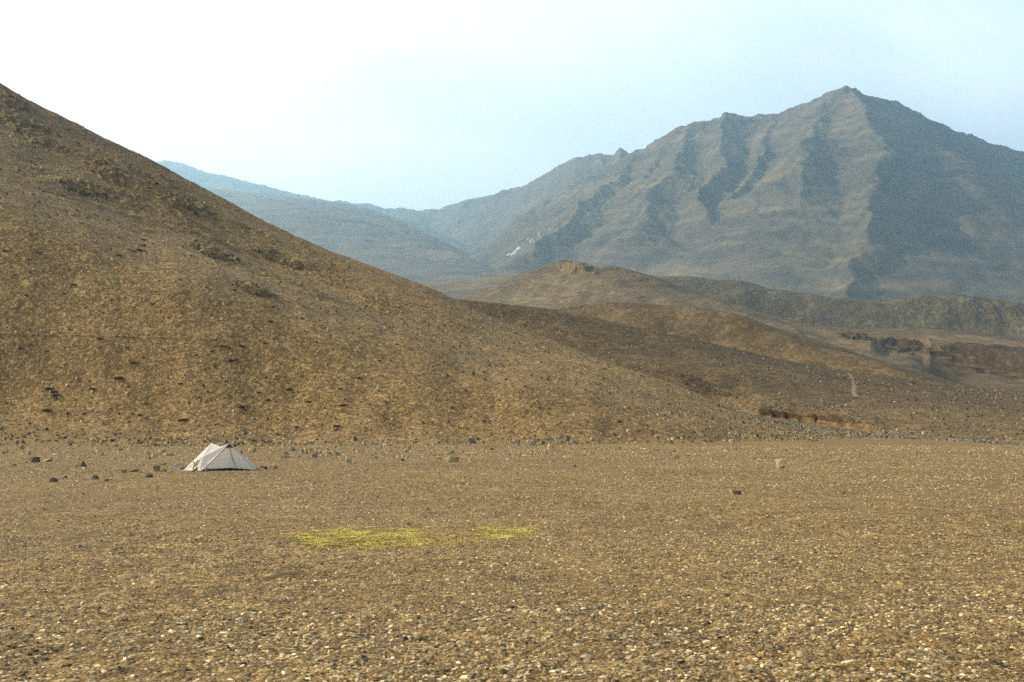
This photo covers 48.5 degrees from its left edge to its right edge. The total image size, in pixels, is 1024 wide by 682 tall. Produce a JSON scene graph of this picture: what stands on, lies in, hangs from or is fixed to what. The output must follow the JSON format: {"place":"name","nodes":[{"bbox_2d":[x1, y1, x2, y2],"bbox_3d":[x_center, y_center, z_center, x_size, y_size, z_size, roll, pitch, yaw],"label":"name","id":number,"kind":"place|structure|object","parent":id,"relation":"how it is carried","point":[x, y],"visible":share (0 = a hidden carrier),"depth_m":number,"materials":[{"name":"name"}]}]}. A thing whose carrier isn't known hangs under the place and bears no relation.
{"place":"outdoors","nodes":[
{"label":"outdoors","id":0,"kind":"place"},
{"bbox_2d":[205,188,495,281],"bbox_3d":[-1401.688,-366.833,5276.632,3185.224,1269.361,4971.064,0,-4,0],"label":"hill","id":1,"kind":"structure","parent":0,"point":[391,244],"depth_m":3888.45,"materials":[{"name":"grey stone"}]},
{"bbox_2d":[156,148,628,249],"bbox_3d":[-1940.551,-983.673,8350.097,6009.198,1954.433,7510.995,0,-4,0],"label":"mountain","id":2,"kind":"structure","parent":0,"point":[474,223],"depth_m":6906.17,"materials":[{"name":"grey stone"}]},
{"bbox_2d":[0,83,822,446],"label":"hill","id":3,"kind":"structure","parent":0,"point":[386,377],"depth_m":144.07,"materials":[{"name":"brown soil"}]},
{"bbox_2d":[0,90,29,112],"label":"crag","id":4,"kind":"structure","parent":3,"relation":"on","point":[15,101],"depth_m":245.14,"materials":[{"name":"stone"}]},
{"bbox_2d":[0,103,67,152],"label":"crag","id":5,"kind":"structure","parent":3,"relation":"on","point":[35,131],"depth_m":230.73,"materials":[{"name":"stone"}]},
{"bbox_2d":[58,177,107,201],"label":"crag","id":6,"kind":"structure","parent":3,"relation":"on","point":[80,187],"depth_m":200.42,"materials":[{"name":"brown stone"}]},
{"bbox_2d":[83,156,126,187],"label":"crag","id":7,"kind":"structure","parent":3,"relation":"on","point":[101,170],"depth_m":221.02,"materials":[{"name":"brown stone"}]},
{"bbox_2d":[0,333,224,340],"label":"footpath","id":8,"kind":"structure","parent":3,"relation":"on","point":[69,335],"depth_m":138.04,"materials":[{"name":"brown soil"}]},
{"bbox_2d":[167,191,224,221],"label":"crag","id":9,"kind":"structure","parent":3,"relation":"on","point":[192,205],"depth_m":223.38,"materials":[{"name":"brown stone"}]},
{"bbox_2d":[189,238,239,263],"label":"crag","id":10,"kind":"structure","parent":3,"relation":"on","point":[212,251],"depth_m":187.33,"materials":[{"name":"brown stone"}]},
{"bbox_2d":[231,280,277,297],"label":"crag","id":11,"kind":"structure","parent":3,"relation":"on","point":[247,285],"depth_m":156.86,"materials":[{"name":"brown stone"}]},
{"bbox_2d":[250,246,309,274],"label":"crag","id":12,"kind":"structure","parent":3,"relation":"on","point":[276,257],"depth_m":210.64,"materials":[{"name":"stone"}]},
{"bbox_2d":[0,83,841,446],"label":"scree","id":13,"kind":"structure","parent":3,"relation":"on","point":[810,437],"depth_m":147.26,"materials":[{"name":"gravel"}]},
{"bbox_2d":[397,218,472,252],"bbox_3d":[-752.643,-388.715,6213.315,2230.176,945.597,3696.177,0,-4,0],"label":"hill","id":14,"kind":"structure","parent":0,"point":[457,244],"depth_m":6609.45,"materials":[{"name":"grey stone"}]},
{"bbox_2d":[0,438,1023,681],"bbox_3d":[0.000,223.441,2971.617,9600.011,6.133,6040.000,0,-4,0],"label":"ground","id":15,"kind":"structure","parent":0,"point":[110,593],"depth_m":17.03,"materials":[{"name":"brown gravel"}]},
{"bbox_2d":[29,457,39,462],"bbox_3d":[-25.750,6.444,61.355,0.620,0.403,0.379,0,-4,-2],"label":"rock","id":16,"kind":"object","parent":15,"relation":"on","point":[34,459],"visible":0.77,"depth_m":61.22,"materials":[{"name":"stone"}]},
{"bbox_2d":[49,477,57,481],"bbox_3d":[-16.283,4.941,40.386,0.302,0.211,0.244,2,-5,-25],"label":"rock","id":17,"kind":"object","parent":15,"relation":"on","point":[53,479],"visible":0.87,"depth_m":40.31,"materials":[{"name":"stone"}]},
{"bbox_2d":[153,465,159,470],"bbox_3d":[-15.682,5.635,50.194,0.329,0.310,0.252,0,-4,6],"label":"rock","id":18,"kind":"object","parent":15,"relation":"on","point":[156,467],"visible":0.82,"depth_m":50.10,"materials":[{"name":"brown stone"}]},
{"bbox_2d":[163,452,172,455],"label":"rock","id":19,"kind":"object","parent":15,"relation":"on","point":[169,453],"visible":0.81,"depth_m":74.52,"materials":[{"name":"beige stone"}]},
{"bbox_2d":[184,443,256,470],"bbox_3d":[-12.817,5.163,50.810,3.806,1.201,2.896,0,-4,0],"label":"tent","id":20,"kind":"object","parent":15,"relation":"on","point":[214,457],"visible":0.99,"depth_m":49.87,"materials":[{"name":"white fabric"}]},
{"bbox_2d":[248,448,256,451],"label":"rock","id":21,"kind":"object","parent":15,"relation":"on","point":[251,449],"visible":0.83,"depth_m":85.61,"materials":[{"name":"beige stone"}]},
{"bbox_2d":[271,525,545,549],"bbox_3d":[-1.896,3.557,20.720,5.100,0.113,4.378,0,-4,0],"label":"moss","id":22,"kind":"object","parent":15,"relation":"on","point":[342,536],"visible":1,"depth_m":20.67,"materials":[{"name":"green plant"}]},
{"bbox_2d":[447,457,458,461],"bbox_3d":[-3.201,6.438,61.583,0.682,0.350,0.448,0,-4,5],"label":"rock","id":23,"kind":"object","parent":15,"relation":"on","point":[452,459],"visible":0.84,"depth_m":61.41,"materials":[{"name":"brown stone"}]},
{"bbox_2d":[547,444,553,449],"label":"rock","id":24,"kind":"object","parent":15,"relation":"on","point":[550,446],"visible":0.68,"depth_m":91.74,"materials":[{"name":"beige stone"}]},
{"bbox_2d":[581,654,591,658],"bbox_3d":[0.635,2.705,9.751,0.104,0.045,0.069,-1,-4,12],"label":"rock","id":25,"kind":"object","parent":15,"relation":"on","point":[586,656],"visible":1,"depth_m":9.72,"materials":[{"name":"beige stone"}]},
{"bbox_2d":[733,490,740,494],"bbox_3d":[6.530,4.406,33.001,0.253,0.145,0.172,-1,-4,18],"label":"rock","id":26,"kind":"object","parent":15,"relation":"on","point":[736,492],"visible":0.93,"depth_m":32.93,"materials":[{"name":"stone"}]},
{"bbox_2d":[776,459,785,467],"bbox_3d":[12.723,5.854,53.850,0.478,0.540,0.415,-1,-4,10],"label":"rock","id":27,"kind":"object","parent":15,"relation":"on","point":[780,463],"visible":0.88,"depth_m":53.70,"materials":[{"name":"beige stone"}]},
{"bbox_2d":[797,652,804,656],"bbox_3d":[2.521,2.732,9.914,0.074,0.045,0.048,-1,-4,7],"label":"rock","id":28,"kind":"object","parent":15,"relation":"on","point":[799,654],"visible":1,"depth_m":9.90,"materials":[{"name":"beige stone"}]},
{"bbox_2d":[0,0,1023,210],"label":"sky","id":29,"kind":"structure","parent":0,"point":[418,105],"materials":[{"name":"white"}]},
{"bbox_2d":[418,274,672,299],"bbox_3d":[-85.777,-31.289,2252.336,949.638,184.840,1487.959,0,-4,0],"label":"hill","id":30,"kind":"structure","parent":0,"point":[459,288],"depth_m":2034.06,"materials":[{"name":"grey stone"}]},
{"bbox_2d":[455,299,1023,439],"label":"hill","id":31,"kind":"structure","parent":0,"point":[646,363],"depth_m":261.18,"materials":[{"name":"brown soil"}]},
{"bbox_2d":[667,372,729,398],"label":"earth bank","id":32,"kind":"structure","parent":31,"relation":"on","point":[694,382],"depth_m":249.47,"materials":[{"name":"brown soil"}]},
{"bbox_2d":[464,300,1023,440],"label":"scree","id":33,"kind":"structure","parent":31,"relation":"on","point":[937,412],"depth_m":243.96,"materials":[{"name":"gravel"}]},
{"bbox_2d":[758,408,801,418],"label":"earth bank","id":34,"kind":"structure","parent":31,"relation":"on","point":[774,414],"depth_m":208.09,"materials":[{"name":"brown soil"}]},
{"bbox_2d":[800,414,862,423],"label":"earth bank","id":35,"kind":"structure","parent":31,"relation":"on","point":[834,418],"depth_m":197.00,"materials":[{"name":"brown soil"}]},
{"bbox_2d":[847,373,857,396],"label":"footpath","id":36,"kind":"structure","parent":31,"relation":"on","point":[853,389],"depth_m":260.64,"materials":[{"name":"beige soil"}]},
{"bbox_2d":[461,262,1023,390],"bbox_3d":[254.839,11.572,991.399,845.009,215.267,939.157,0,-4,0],"label":"hill","id":37,"kind":"structure","parent":0,"point":[614,284],"depth_m":968.30,"materials":[{"name":"brown soil"}]},
{"bbox_2d":[527,278,599,292],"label":"footpath","id":38,"kind":"structure","parent":37,"relation":"on","point":[562,284],"depth_m":1091.15,"materials":[{"name":"brown soil"}]},
{"bbox_2d":[555,259,596,273],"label":"rock outcrop","id":39,"kind":"object","parent":37,"relation":"on","point":[569,265],"visible":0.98,"depth_m":1125.43,"materials":[{"name":"brown stone"}]},
{"bbox_2d":[837,331,871,340],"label":"rock outcrop","id":40,"kind":"object","parent":37,"relation":"on","point":[859,336],"visible":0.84,"depth_m":850.81,"materials":[{"name":"stone"}]},
{"bbox_2d":[875,337,929,354],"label":"rock outcrop","id":41,"kind":"object","parent":37,"relation":"on","point":[903,345],"visible":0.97,"depth_m":869.23,"materials":[{"name":"stone"}]},
{"bbox_2d":[920,339,1023,377],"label":"rock outcrop","id":42,"kind":"object","parent":37,"relation":"on","point":[1006,359],"visible":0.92,"depth_m":782.93,"materials":[{"name":"stone"}]},
{"bbox_2d":[468,86,1023,303],"bbox_3d":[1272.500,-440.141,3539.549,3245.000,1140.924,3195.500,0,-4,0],"label":"mountain","id":43,"kind":"structure","parent":0,"point":[847,192],"depth_m":3459.02,"materials":[{"name":"grey stone"}]},
{"bbox_2d":[506,220,557,255],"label":"snow","id":44,"kind":"structure","parent":43,"relation":"on","point":[520,246],"depth_m":3781.21,"materials":[{"name":"white snow"}]},
{"bbox_2d":[551,302,972,385],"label":"hill","id":45,"kind":"structure","parent":0,"point":[732,330],"depth_m":487.00,"materials":[{"name":"brown soil"}]},
{"bbox_2d":[660,276,1023,337],"bbox_3d":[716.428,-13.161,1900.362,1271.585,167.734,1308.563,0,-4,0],"label":"hill","id":46,"kind":"structure","parent":0,"point":[961,312],"depth_m":1469.98,"materials":[{"name":"grey stone"}]},
{"bbox_2d":[753,416,1020,444],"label":"stream bed","id":47,"kind":"object","parent":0,"point":[829,434],"visible":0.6,"depth_m":184.32,"materials":[{"name":"gravel"}]},
{"bbox_2d":[746,413,1023,444],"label":"pebbles","id":48,"kind":"object","parent":47,"relation":"on","point":[853,432],"visible":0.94,"depth_m":176.62,"materials":[{"name":"gravel"}]}
]}

